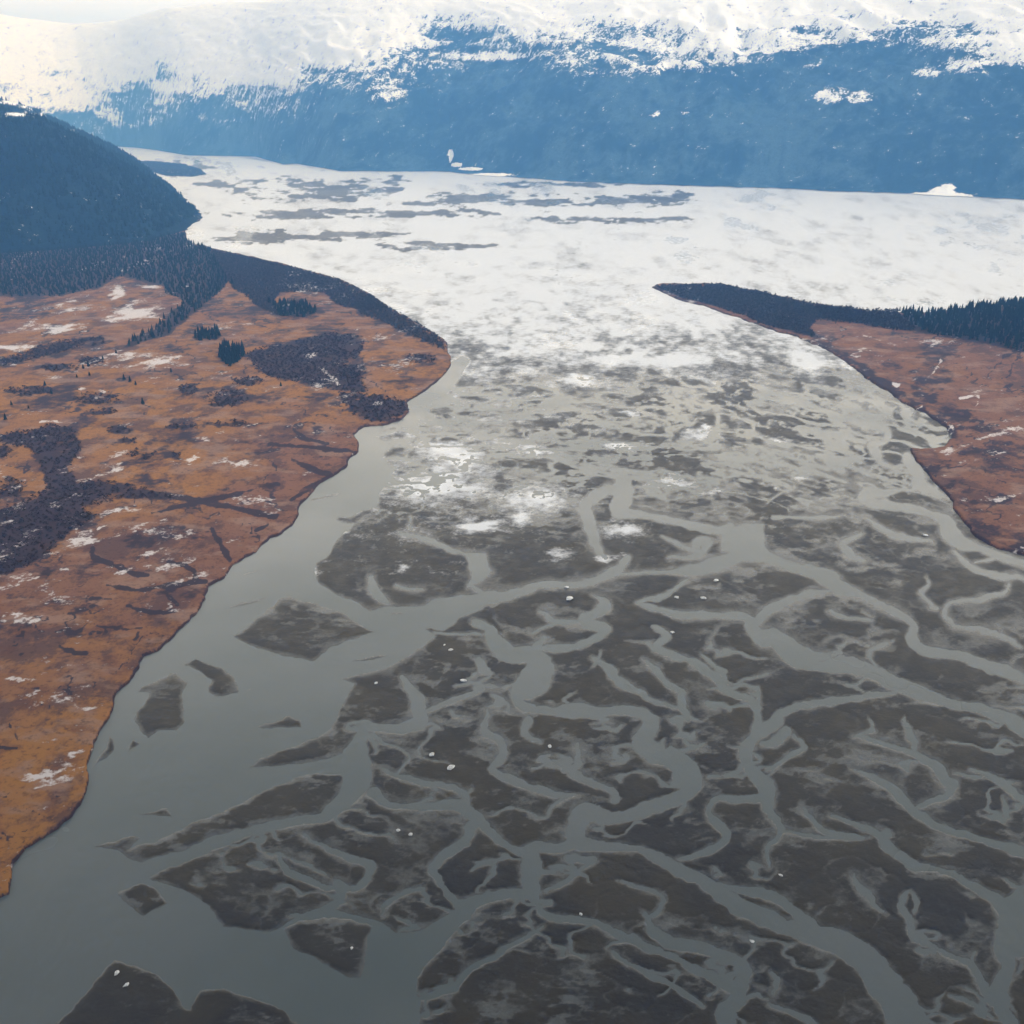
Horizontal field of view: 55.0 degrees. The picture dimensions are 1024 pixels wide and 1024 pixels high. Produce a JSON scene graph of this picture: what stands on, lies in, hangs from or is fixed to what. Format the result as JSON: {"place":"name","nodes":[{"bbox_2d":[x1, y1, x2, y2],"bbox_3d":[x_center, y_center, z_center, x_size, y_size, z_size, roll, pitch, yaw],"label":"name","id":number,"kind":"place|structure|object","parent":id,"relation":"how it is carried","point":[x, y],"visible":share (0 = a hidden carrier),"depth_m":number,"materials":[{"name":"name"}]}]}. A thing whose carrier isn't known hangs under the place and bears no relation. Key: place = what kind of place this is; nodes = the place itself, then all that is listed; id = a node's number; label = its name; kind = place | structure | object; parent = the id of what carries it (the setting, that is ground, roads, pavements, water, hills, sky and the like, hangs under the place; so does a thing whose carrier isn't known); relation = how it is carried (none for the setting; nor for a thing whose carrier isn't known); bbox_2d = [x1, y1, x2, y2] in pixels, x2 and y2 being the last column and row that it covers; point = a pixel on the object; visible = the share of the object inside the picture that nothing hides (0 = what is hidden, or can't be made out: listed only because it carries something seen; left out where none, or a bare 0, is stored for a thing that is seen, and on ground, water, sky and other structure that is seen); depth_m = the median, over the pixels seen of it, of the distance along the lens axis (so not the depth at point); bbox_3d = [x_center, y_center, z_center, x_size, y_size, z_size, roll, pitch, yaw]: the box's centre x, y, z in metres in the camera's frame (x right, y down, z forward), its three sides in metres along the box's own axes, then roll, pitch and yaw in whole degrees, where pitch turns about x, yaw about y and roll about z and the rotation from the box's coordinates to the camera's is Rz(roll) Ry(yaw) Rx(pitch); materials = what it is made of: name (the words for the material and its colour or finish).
{"place":"outdoors","nodes":[
{"label":"outdoors","id":0,"kind":"place"},
{"bbox_2d":[0,100,202,252],"bbox_3d":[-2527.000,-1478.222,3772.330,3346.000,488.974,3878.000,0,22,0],"label":"hill","id":1,"kind":"structure","parent":0,"point":[53,210],"depth_m":2340.67,"materials":[{"name":"plant"}]},
{"bbox_2d":[0,96,197,245],"bbox_3d":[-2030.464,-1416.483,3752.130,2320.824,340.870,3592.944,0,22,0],"label":"forest","id":2,"kind":"object","parent":1,"relation":"on","point":[85,142],"visible":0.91,"depth_m":2506.40,"materials":[{"name":"green plant"}]},
{"bbox_2d":[0,0,268,23],"label":"sky","id":3,"kind":"structure","parent":0,"point":[62,11],"materials":[{"name":"white"}]},
{"bbox_2d":[0,197,450,897],"bbox_3d":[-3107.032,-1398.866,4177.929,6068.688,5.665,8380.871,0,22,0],"label":"marsh","id":4,"kind":"structure","parent":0,"point":[104,601],"depth_m":889.20,"materials":[{"name":"brown plant"}]},
{"bbox_2d":[0,231,226,345],"bbox_3d":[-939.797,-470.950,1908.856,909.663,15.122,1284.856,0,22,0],"label":"forest","id":5,"kind":"object","parent":4,"relation":"on","point":[111,251],"visible":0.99,"depth_m":1930.12,"materials":[{"name":"green plant"}]},
{"bbox_2d":[0,330,435,572],"bbox_3d":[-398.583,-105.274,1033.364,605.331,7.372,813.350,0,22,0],"label":"thicket","id":6,"kind":"object","parent":4,"relation":"on","point":[176,424],"visible":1,"depth_m":1051.75,"materials":[{"name":"plant"}]},
{"bbox_2d":[208,248,388,316],"bbox_3d":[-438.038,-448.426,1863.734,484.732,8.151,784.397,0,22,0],"label":"thicket","id":7,"kind":"object","parent":4,"relation":"on","point":[270,264],"visible":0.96,"depth_m":1797.34,"materials":[{"name":"green plant"}]},
{"bbox_2d":[354,295,445,349],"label":"thicket","id":8,"kind":"object","parent":4,"relation":"on","point":[405,317],"visible":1,"depth_m":1473.18,"materials":[{"name":"green plant"}]},
{"bbox_2d":[0,356,1023,1023],"bbox_3d":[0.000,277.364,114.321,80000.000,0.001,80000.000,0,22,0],"label":"water","id":9,"kind":"structure","parent":0,"point":[72,924],"depth_m":490.23,"materials":[{"name":"grey liquid"}]},
{"bbox_2d":[0,0,1023,199],"bbox_3d":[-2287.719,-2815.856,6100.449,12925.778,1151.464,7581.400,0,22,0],"label":"mountains","id":10,"kind":"structure","parent":0,"point":[925,97],"depth_m":4754.87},
{"bbox_2d":[57,147,1023,1023],"bbox_3d":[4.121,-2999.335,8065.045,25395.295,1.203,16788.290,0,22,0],"label":"mudflat","id":11,"kind":"structure","parent":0,"point":[495,281],"depth_m":609.78,"materials":[{"name":"grey soil"}]},
{"bbox_2d":[141,160,205,176],"bbox_3d":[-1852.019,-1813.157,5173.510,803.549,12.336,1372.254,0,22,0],"label":"thicket","id":12,"kind":"object","parent":11,"relation":"on","point":[163,168],"visible":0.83,"depth_m":5031.66,"materials":[{"name":"plant"}]},
{"bbox_2d":[447,765,454,769],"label":"ice chunk","id":13,"kind":"object","parent":11,"relation":"on","point":[450,767],"visible":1,"depth_m":481.41,"materials":[{"name":"white ice"}]},
{"bbox_2d":[652,283,1023,555],"bbox_3d":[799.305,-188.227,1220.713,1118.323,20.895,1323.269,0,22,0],"label":"marsh","id":14,"kind":"structure","parent":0,"point":[966,392],"depth_m":1100.37,"materials":[{"name":"brown plant"}]},
{"bbox_2d":[655,282,846,337],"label":"thicket","id":15,"kind":"object","parent":14,"relation":"on","point":[719,295],"visible":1,"depth_m":1595.12,"materials":[{"name":"green plant"}]},
{"bbox_2d":[816,303,915,330],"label":"thicket","id":16,"kind":"object","parent":14,"relation":"on","point":[877,319],"visible":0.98,"depth_m":1492.41,"materials":[{"name":"plant"}]},
{"bbox_2d":[899,296,1023,350],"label":"forest","id":17,"kind":"object","parent":14,"relation":"on","point":[983,305],"visible":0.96,"depth_m":1440.72,"materials":[{"name":"green plant"}]}
]}

